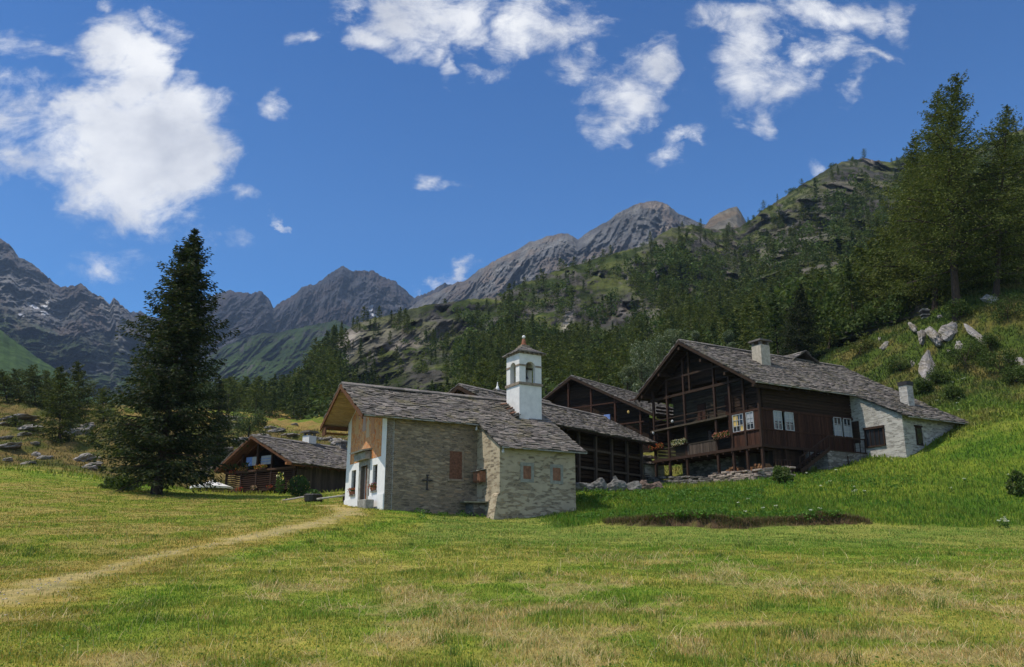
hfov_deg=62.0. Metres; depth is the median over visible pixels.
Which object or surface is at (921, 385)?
bush
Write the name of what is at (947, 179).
larch
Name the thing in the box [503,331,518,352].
hillside larch
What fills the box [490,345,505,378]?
hillside spruce
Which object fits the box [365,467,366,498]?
door
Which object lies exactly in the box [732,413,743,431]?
window
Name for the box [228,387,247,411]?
hillside larch
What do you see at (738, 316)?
hillside larch
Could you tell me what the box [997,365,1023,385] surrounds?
bush
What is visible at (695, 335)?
silver tree
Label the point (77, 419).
larch
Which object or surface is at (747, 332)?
hillside larch
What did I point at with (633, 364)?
hillside larch
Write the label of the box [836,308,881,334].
hillside bush
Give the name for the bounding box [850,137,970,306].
larch
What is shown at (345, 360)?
hillside bush
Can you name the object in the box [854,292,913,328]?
hillside bush
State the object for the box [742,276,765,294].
hillside bush
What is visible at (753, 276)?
hillside bush
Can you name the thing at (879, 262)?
hillside larch
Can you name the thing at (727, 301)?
hillside larch
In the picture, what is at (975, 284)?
larch
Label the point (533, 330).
hillside spruce
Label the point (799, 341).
spruce
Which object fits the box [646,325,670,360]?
hillside larch
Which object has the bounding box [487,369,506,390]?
hillside larch
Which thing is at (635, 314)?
hillside bush
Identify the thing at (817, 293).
hillside spruce
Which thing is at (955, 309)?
bush
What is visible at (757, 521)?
turf fringe
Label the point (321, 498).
rail fence
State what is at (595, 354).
hillside larch
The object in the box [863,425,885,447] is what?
annex window
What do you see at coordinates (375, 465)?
window
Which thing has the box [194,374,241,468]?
spruce
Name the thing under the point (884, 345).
rock slab
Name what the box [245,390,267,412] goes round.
hillside larch
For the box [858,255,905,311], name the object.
hillside larch
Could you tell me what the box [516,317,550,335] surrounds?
hillside bush
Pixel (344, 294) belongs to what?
dark mountain
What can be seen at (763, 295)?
hillside bush
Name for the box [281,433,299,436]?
rock ledge
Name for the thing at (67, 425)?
larch
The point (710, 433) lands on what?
gable window
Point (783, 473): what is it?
bush
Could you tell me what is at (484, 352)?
hillside bush
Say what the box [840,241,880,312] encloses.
hillside larch
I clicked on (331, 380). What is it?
hillside larch
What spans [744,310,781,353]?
hillside larch
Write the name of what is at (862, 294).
hillside larch
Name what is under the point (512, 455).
chapel
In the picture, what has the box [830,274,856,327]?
hillside spruce
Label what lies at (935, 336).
rock slab
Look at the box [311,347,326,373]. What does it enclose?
hillside larch
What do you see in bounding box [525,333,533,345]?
hillside larch
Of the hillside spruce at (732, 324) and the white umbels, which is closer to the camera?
the white umbels
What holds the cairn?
on the ground at (284, 423)
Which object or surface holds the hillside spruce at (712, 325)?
on the wooded hillside
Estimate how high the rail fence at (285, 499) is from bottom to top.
0.705 m
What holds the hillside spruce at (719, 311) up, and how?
on the wooded hillside
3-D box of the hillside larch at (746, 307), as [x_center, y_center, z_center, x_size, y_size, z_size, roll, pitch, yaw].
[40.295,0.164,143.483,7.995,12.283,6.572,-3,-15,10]
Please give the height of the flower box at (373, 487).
0.433 m
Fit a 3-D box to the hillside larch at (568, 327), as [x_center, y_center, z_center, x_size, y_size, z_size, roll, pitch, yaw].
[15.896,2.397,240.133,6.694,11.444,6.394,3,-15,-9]
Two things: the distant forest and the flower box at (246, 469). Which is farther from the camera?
the distant forest
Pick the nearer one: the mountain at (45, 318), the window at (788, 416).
the window at (788, 416)
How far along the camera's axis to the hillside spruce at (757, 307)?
136.29 m
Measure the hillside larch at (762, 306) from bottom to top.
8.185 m
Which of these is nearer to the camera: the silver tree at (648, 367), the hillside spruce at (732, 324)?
the silver tree at (648, 367)
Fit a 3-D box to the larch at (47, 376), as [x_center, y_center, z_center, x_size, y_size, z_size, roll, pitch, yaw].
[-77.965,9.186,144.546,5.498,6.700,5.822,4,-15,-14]
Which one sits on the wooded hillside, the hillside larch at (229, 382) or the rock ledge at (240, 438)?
the hillside larch at (229, 382)
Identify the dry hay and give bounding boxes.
[1,526,1023,666]
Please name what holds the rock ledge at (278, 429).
on the ground at (284, 423)
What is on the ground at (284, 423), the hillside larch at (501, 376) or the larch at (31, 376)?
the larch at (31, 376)
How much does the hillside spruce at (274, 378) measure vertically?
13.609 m
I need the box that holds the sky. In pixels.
[0,0,1023,317]
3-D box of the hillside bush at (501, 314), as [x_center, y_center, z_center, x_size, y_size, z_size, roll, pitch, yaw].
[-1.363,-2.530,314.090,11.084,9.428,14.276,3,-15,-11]
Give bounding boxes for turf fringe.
[602,509,874,528]
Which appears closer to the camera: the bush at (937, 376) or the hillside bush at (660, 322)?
the bush at (937, 376)
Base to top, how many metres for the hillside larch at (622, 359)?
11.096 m
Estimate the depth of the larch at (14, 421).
110.72 m
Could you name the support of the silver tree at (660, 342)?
on the ground at (284, 423)
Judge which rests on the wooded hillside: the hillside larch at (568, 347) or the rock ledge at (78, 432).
the hillside larch at (568, 347)
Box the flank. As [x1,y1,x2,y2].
[0,330,97,402]
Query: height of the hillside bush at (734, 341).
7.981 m
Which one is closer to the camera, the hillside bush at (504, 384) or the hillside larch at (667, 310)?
the hillside bush at (504, 384)
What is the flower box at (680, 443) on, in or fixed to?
attached to the timber house
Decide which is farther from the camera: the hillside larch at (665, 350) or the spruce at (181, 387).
the hillside larch at (665, 350)
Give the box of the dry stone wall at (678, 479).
[644,475,712,483]
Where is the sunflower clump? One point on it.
(280, 483)
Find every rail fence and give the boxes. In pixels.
[284,496,303,500]
[317,493,344,501]
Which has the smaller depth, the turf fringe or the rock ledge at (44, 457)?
the turf fringe
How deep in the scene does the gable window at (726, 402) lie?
63.39 m
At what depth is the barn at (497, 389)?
77.50 m
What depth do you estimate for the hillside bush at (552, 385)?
130.37 m
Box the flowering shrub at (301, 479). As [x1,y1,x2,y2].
[286,475,309,496]
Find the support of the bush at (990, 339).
on the ground at (284, 423)
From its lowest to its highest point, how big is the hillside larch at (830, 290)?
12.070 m
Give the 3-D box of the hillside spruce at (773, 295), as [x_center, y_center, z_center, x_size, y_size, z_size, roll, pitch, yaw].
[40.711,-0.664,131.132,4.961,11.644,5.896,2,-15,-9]
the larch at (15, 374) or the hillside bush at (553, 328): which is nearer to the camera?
the larch at (15, 374)
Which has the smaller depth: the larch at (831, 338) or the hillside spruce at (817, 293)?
the larch at (831, 338)
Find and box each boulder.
[576,482,593,490]
[591,478,606,489]
[606,479,627,491]
[627,481,641,490]
[640,480,650,490]
[649,482,663,489]
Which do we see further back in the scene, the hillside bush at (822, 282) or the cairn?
the hillside bush at (822, 282)
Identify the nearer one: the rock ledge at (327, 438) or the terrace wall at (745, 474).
the terrace wall at (745, 474)
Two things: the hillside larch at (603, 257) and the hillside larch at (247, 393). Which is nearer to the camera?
the hillside larch at (247, 393)
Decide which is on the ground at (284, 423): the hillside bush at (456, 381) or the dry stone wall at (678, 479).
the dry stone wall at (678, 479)
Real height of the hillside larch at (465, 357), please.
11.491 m
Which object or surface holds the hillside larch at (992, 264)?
on the wooded hillside
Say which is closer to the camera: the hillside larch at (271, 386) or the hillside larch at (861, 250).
the hillside larch at (861, 250)
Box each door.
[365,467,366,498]
[833,417,842,450]
[842,418,852,450]
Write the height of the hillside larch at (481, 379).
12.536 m
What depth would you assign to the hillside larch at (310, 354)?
290.59 m
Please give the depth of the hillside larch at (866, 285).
110.10 m
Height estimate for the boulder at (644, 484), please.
0.865 m
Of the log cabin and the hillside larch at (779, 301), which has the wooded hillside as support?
the hillside larch at (779, 301)
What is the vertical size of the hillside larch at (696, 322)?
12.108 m
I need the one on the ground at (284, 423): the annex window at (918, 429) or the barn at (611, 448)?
the barn at (611, 448)
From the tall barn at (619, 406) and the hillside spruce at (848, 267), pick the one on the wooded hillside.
the hillside spruce at (848, 267)
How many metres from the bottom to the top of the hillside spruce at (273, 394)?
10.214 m
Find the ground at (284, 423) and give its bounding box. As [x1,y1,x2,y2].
[0,285,1023,666]
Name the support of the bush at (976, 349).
on the ground at (284, 423)
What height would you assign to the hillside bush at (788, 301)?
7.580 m
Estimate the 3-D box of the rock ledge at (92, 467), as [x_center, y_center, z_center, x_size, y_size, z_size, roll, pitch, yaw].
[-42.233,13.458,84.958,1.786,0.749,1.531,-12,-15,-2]
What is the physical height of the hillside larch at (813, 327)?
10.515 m
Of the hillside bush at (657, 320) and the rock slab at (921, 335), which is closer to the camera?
the rock slab at (921, 335)
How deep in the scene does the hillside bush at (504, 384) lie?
133.79 m
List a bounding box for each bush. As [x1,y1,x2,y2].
[97,476,114,488]
[107,474,141,490]
[289,367,312,379]
[304,396,330,418]
[309,380,355,409]
[315,346,354,372]
[453,376,475,386]
[457,347,491,373]
[476,340,503,357]
[479,314,511,334]
[488,339,512,363]
[495,311,510,337]
[499,378,515,390]
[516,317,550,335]
[541,367,592,386]
[541,378,557,397]
[546,322,568,343]
[605,350,657,387]
[605,357,643,385]
[625,309,647,324]
[629,309,659,332]
[644,329,710,379]
[646,316,685,344]
[650,311,679,332]
[661,249,693,270]
[688,329,710,339]
[711,330,762,348]
[716,324,747,346]
[737,288,784,314]
[738,267,759,284]
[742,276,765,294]
[748,334,772,347]
[772,259,802,278]
[772,465,793,482]
[773,271,857,314]
[777,285,864,340]
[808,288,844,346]
[813,271,889,300]
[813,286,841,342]
[816,303,860,336]
[825,270,882,310]
[829,259,860,279]
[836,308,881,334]
[840,241,878,259]
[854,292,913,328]
[854,298,894,321]
[885,356,912,372]
[887,285,944,320]
[913,376,935,395]
[916,263,969,302]
[925,365,952,384]
[940,335,988,369]
[942,298,972,321]
[942,385,964,401]
[957,339,989,359]
[975,348,1020,378]
[980,331,1000,349]
[986,292,1023,321]
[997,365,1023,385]
[1004,470,1023,496]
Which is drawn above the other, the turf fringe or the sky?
the sky
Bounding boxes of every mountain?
[0,238,169,403]
[126,266,451,367]
[409,201,705,308]
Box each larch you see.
[0,369,22,403]
[1,368,39,402]
[5,414,24,427]
[13,364,52,408]
[25,365,88,443]
[36,370,59,403]
[56,360,115,423]
[58,400,91,429]
[81,388,126,423]
[86,431,97,442]
[209,374,246,411]
[224,393,238,411]
[227,379,240,411]
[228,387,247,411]
[235,375,257,388]
[238,383,269,413]
[241,380,269,414]
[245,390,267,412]
[257,377,283,399]
[279,377,291,393]
[282,387,302,415]
[284,368,306,396]
[300,376,318,406]
[301,347,319,375]
[307,367,344,416]
[309,359,336,388]
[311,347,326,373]
[320,385,337,409]
[330,365,355,381]
[451,354,474,383]
[455,330,474,351]
[460,373,476,385]
[467,358,494,388]
[485,374,504,389]
[487,336,508,372]
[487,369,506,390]
[491,342,507,371]
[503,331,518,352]
[511,331,521,349]
[522,331,535,346]
[525,330,535,349]
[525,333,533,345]
[532,335,558,382]
[532,346,575,391]
[532,351,559,394]
[555,373,562,384]
[558,362,582,383]
[559,343,596,377]
[561,322,579,349]
[561,342,580,366]
[568,322,586,344]
[581,361,594,379]
[583,343,620,385]
[596,371,617,383]
[600,249,605,260]
[600,342,643,388]
[613,328,644,358]
[618,349,644,385]
[619,315,637,347]
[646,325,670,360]
[650,325,668,348]
[654,286,673,320]
[655,338,672,363]
[662,307,682,327]
[663,318,687,334]
[689,316,701,341]
[690,328,717,344]
[711,297,735,322]
[714,315,744,345]
[718,318,741,346]
[722,307,743,332]
[732,303,755,343]
[732,326,746,348]
[733,294,750,321]
[735,330,751,349]
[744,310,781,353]
[749,303,769,327]
[760,295,792,324]
[778,316,799,351]
[793,300,829,351]
[796,271,816,290]
[801,263,819,275]
[804,269,832,304]
[805,267,817,287]
[811,274,845,345]
[812,314,841,351]
[814,274,832,298]
[820,252,856,346]
[820,257,832,276]
[824,297,856,346]
[835,259,893,313]
[838,275,876,318]
[839,207,920,311]
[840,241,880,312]
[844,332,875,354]
[845,238,888,295]
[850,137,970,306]
[857,229,921,311]
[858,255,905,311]
[865,70,1023,320]
[879,85,994,310]
[908,103,1023,296]
[916,253,960,308]
[942,167,1017,293]
[964,148,1023,289]
[968,227,1021,287]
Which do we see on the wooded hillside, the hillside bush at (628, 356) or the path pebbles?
the hillside bush at (628, 356)
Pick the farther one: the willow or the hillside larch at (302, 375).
the hillside larch at (302, 375)
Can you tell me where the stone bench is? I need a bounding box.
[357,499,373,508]
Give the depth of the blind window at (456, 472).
46.78 m
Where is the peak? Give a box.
[705,206,745,229]
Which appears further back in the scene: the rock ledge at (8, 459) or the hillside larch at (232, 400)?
the hillside larch at (232, 400)
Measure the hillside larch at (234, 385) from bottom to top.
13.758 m
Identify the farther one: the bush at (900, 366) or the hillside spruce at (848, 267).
the hillside spruce at (848, 267)
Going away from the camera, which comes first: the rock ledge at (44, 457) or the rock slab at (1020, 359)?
the rock slab at (1020, 359)
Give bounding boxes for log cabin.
[214,430,347,493]
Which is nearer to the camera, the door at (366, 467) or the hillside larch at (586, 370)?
the door at (366, 467)
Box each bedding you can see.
[246,457,256,465]
[260,455,270,464]
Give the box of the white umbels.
[736,377,1008,528]
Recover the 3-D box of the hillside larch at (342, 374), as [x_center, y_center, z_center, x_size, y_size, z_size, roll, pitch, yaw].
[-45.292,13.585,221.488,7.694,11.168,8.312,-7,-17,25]
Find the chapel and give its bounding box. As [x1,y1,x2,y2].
[320,335,586,519]
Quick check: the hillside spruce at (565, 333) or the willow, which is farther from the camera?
the hillside spruce at (565, 333)
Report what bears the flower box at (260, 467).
attached to the log cabin
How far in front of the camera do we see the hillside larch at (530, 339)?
239.75 m
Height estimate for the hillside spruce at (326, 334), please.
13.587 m
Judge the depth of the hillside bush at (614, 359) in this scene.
166.46 m
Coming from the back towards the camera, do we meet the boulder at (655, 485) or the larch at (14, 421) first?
the larch at (14, 421)
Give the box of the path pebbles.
[0,512,349,615]
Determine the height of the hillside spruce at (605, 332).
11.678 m
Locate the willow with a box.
[228,404,268,436]
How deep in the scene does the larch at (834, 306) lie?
117.55 m
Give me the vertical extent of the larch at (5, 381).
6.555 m
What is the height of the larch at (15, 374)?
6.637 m
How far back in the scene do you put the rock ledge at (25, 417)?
115.71 m
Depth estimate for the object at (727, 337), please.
109.19 m
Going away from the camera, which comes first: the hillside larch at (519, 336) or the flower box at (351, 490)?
the flower box at (351, 490)
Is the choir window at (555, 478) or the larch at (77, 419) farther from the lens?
the larch at (77, 419)
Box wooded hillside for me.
[303,129,1023,392]
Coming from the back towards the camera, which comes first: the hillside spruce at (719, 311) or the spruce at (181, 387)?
the hillside spruce at (719, 311)
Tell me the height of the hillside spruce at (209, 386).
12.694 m
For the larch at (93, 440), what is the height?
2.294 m
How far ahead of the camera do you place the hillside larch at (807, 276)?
148.44 m
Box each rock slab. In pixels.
[879,341,888,349]
[908,322,916,332]
[917,330,925,344]
[918,350,935,380]
[925,326,943,346]
[938,321,957,340]
[955,341,962,348]
[963,323,982,341]
[980,294,996,302]
[1016,357,1023,364]
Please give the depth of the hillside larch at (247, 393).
197.71 m
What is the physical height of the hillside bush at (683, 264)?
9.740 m
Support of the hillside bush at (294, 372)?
on the wooded hillside
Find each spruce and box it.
[72,228,252,494]
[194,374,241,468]
[203,383,214,407]
[235,377,250,411]
[244,380,262,412]
[262,380,268,397]
[264,390,278,417]
[267,374,278,389]
[276,382,285,407]
[285,378,302,419]
[297,381,303,412]
[300,378,311,417]
[303,383,318,417]
[323,330,331,359]
[330,325,340,350]
[332,365,344,385]
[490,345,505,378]
[531,321,540,348]
[560,329,570,351]
[599,330,612,367]
[637,326,646,355]
[706,322,719,344]
[714,301,729,328]
[727,312,744,348]
[746,296,767,339]
[757,297,792,354]
[762,293,783,352]
[774,283,828,357]
[808,287,818,312]
[823,256,832,274]
[828,269,833,285]
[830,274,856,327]
[837,258,864,329]
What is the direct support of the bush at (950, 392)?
on the ground at (284, 423)
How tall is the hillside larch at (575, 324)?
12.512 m
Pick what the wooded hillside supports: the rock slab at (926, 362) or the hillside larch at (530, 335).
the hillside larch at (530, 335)
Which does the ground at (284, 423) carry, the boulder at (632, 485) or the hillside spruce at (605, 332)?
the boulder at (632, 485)
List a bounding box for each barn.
[447,383,656,483]
[492,382,555,404]
[542,375,674,452]
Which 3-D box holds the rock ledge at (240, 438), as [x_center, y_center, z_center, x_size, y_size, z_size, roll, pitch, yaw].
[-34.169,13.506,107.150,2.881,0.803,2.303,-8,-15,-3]
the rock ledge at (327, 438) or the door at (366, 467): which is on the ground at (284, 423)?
the rock ledge at (327, 438)
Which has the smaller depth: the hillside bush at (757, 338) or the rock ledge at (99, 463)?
the rock ledge at (99, 463)
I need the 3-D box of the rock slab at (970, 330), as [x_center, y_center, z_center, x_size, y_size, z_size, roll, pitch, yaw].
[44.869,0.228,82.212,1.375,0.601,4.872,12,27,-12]
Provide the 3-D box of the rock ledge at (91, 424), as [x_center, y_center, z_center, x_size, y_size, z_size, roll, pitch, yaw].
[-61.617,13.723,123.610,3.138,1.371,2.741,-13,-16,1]
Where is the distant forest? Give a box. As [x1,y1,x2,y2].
[199,126,1023,419]
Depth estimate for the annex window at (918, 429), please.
60.15 m
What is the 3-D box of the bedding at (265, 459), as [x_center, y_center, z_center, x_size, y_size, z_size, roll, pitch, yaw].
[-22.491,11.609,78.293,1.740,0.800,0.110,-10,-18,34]
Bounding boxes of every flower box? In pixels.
[236,466,248,471]
[254,464,267,469]
[347,487,354,494]
[368,482,376,490]
[648,443,663,450]
[670,438,687,446]
[713,431,730,439]
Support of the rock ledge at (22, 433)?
on the ground at (284, 423)
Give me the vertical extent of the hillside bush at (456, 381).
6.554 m
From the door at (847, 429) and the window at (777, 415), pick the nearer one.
the window at (777, 415)
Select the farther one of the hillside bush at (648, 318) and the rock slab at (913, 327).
the hillside bush at (648, 318)
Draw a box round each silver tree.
[617,363,637,391]
[629,338,656,392]
[643,332,671,377]
[662,328,686,347]
[690,330,699,341]
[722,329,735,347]
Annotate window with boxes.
[349,471,355,496]
[370,465,377,492]
[447,449,463,481]
[520,462,533,482]
[550,464,562,483]
[697,403,706,420]
[707,429,714,439]
[724,395,728,414]
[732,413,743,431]
[745,411,754,429]
[773,410,782,429]
[784,412,794,430]
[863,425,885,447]
[914,425,923,445]
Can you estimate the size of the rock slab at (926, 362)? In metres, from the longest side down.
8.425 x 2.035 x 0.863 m
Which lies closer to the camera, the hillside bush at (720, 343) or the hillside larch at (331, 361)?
the hillside bush at (720, 343)
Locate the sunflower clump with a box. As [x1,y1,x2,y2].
[275,472,284,493]
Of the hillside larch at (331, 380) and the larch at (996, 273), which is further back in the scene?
the hillside larch at (331, 380)
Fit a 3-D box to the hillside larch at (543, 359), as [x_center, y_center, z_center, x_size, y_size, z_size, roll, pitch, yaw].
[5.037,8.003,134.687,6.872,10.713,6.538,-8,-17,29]
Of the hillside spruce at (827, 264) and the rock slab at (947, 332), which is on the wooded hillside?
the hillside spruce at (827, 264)
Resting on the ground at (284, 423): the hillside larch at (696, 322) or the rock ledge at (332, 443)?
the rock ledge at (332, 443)
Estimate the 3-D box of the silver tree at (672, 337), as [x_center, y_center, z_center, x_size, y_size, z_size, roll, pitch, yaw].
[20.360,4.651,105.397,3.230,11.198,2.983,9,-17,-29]
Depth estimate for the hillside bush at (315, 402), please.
177.03 m
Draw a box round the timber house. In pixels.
[634,338,968,479]
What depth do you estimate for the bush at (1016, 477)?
45.23 m
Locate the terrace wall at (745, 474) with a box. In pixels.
[708,466,795,482]
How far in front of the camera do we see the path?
19.97 m
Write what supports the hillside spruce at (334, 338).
on the wooded hillside
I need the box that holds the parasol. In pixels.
[190,480,232,489]
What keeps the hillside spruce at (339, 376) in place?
on the wooded hillside
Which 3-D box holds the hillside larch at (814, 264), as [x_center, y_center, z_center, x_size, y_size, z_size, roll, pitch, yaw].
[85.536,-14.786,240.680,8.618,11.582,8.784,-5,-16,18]
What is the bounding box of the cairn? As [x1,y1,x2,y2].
[919,308,929,318]
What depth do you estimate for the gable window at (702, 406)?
65.63 m
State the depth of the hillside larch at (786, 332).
124.03 m
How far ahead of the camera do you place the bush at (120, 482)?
62.87 m
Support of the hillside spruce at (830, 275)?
on the wooded hillside
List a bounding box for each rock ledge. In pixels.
[0,413,39,421]
[0,421,24,426]
[0,436,14,439]
[0,442,21,448]
[3,457,12,460]
[16,432,31,436]
[17,424,42,430]
[20,461,36,464]
[36,455,52,458]
[65,427,90,435]
[74,453,98,461]
[81,422,94,427]
[82,464,97,469]
[86,461,101,466]
[232,437,247,442]
[268,428,285,432]
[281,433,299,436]
[317,436,332,440]
[330,440,347,445]
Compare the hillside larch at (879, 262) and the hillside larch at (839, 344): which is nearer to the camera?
the hillside larch at (879, 262)
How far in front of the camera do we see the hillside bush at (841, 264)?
228.83 m
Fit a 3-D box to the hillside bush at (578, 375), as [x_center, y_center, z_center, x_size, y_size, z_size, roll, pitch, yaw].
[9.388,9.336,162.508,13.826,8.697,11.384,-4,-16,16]
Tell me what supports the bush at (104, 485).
on the ground at (284, 423)
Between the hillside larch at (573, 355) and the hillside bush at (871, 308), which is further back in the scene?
the hillside larch at (573, 355)
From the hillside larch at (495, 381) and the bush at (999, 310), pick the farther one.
the hillside larch at (495, 381)
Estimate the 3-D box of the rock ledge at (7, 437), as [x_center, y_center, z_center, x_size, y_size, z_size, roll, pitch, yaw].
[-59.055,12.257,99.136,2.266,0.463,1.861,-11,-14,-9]
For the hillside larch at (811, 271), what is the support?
on the wooded hillside
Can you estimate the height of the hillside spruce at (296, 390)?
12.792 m
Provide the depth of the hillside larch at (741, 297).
187.83 m
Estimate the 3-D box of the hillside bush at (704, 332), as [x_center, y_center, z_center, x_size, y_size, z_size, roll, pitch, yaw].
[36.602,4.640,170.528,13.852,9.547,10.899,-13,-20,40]
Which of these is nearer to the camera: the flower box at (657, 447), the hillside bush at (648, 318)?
the flower box at (657, 447)
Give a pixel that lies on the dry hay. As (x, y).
(697, 641)
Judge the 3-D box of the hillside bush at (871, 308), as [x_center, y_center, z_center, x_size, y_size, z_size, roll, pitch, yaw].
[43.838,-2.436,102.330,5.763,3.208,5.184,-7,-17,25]
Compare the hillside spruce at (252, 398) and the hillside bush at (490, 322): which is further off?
the hillside bush at (490, 322)
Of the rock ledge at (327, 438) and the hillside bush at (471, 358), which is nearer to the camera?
the rock ledge at (327, 438)
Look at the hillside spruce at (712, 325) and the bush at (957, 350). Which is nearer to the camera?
the bush at (957, 350)
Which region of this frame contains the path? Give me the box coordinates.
[0,505,356,610]
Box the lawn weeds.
[414,471,916,519]
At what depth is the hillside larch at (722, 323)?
145.15 m
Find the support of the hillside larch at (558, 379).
on the wooded hillside
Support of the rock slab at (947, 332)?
on the ground at (284, 423)
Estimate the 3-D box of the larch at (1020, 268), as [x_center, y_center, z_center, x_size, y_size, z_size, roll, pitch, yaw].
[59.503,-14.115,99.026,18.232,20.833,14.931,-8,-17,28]
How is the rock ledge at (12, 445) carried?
on the ground at (284, 423)
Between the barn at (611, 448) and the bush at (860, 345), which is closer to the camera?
the barn at (611, 448)
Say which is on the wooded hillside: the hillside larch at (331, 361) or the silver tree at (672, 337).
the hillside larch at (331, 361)
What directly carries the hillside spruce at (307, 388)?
on the wooded hillside
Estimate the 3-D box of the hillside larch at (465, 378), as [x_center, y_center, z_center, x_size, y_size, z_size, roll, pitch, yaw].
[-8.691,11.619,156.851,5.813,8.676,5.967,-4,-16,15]
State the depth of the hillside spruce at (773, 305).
116.45 m
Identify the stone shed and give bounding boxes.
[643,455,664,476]
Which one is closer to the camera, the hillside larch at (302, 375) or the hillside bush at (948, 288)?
the hillside bush at (948, 288)
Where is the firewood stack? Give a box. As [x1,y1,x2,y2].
[726,463,771,474]
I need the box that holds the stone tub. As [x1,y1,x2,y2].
[304,489,321,501]
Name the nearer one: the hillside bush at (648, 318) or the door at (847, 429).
the door at (847, 429)
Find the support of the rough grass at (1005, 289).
on the ground at (284, 423)
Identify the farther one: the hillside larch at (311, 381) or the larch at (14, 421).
the hillside larch at (311, 381)
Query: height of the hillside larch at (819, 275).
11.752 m
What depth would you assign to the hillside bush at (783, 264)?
303.44 m
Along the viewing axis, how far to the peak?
1194.68 m
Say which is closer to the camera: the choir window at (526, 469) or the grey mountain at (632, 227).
the choir window at (526, 469)
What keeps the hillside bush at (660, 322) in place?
on the wooded hillside
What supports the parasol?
on the ground at (284, 423)
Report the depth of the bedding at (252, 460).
79.50 m
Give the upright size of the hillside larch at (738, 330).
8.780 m
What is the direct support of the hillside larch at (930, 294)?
on the wooded hillside
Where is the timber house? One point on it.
(759, 402)
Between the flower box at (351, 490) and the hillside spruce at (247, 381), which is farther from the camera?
the hillside spruce at (247, 381)
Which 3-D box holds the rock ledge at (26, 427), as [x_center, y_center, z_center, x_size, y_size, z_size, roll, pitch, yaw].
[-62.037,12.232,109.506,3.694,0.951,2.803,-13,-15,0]
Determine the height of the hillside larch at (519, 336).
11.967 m
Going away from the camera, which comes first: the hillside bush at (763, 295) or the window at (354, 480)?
the window at (354, 480)
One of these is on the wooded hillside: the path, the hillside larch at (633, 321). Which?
the hillside larch at (633, 321)
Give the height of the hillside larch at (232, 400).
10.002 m
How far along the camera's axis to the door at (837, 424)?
62.12 m
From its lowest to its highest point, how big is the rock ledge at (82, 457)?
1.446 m
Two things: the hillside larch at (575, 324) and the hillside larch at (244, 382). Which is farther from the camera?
the hillside larch at (575, 324)
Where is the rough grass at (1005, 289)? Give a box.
[0,282,1023,493]
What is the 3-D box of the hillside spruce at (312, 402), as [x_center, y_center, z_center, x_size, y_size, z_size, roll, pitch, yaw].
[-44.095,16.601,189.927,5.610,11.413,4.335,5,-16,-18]
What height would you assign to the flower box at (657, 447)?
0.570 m
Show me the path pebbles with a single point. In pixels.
(131, 564)
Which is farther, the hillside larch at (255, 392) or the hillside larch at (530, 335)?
the hillside larch at (530, 335)
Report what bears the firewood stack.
on the ground at (284, 423)
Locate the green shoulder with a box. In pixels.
[163,320,350,401]
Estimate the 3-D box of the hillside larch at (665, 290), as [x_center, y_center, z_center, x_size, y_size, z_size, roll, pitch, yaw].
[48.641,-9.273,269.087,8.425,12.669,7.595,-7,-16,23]
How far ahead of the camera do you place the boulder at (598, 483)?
55.56 m
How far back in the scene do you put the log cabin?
79.25 m
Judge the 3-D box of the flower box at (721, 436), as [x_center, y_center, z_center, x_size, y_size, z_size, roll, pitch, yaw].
[15.011,7.293,61.179,0.496,0.566,1.718,8,-17,-29]
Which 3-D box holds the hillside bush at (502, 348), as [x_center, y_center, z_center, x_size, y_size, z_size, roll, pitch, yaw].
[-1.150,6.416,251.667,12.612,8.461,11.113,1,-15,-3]
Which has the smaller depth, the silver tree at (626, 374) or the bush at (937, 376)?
the bush at (937, 376)
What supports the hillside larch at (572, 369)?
on the wooded hillside
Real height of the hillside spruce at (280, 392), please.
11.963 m
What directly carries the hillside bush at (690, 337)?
on the wooded hillside
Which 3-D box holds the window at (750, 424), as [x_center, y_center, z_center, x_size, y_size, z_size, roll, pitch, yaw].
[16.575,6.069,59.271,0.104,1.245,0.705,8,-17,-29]
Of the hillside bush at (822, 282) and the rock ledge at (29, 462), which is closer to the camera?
the rock ledge at (29, 462)
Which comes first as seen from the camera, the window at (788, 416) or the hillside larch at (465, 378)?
the window at (788, 416)
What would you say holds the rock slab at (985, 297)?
on the ground at (284, 423)
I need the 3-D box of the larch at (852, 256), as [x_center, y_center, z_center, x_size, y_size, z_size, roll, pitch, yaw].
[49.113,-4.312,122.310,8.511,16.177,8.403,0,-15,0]

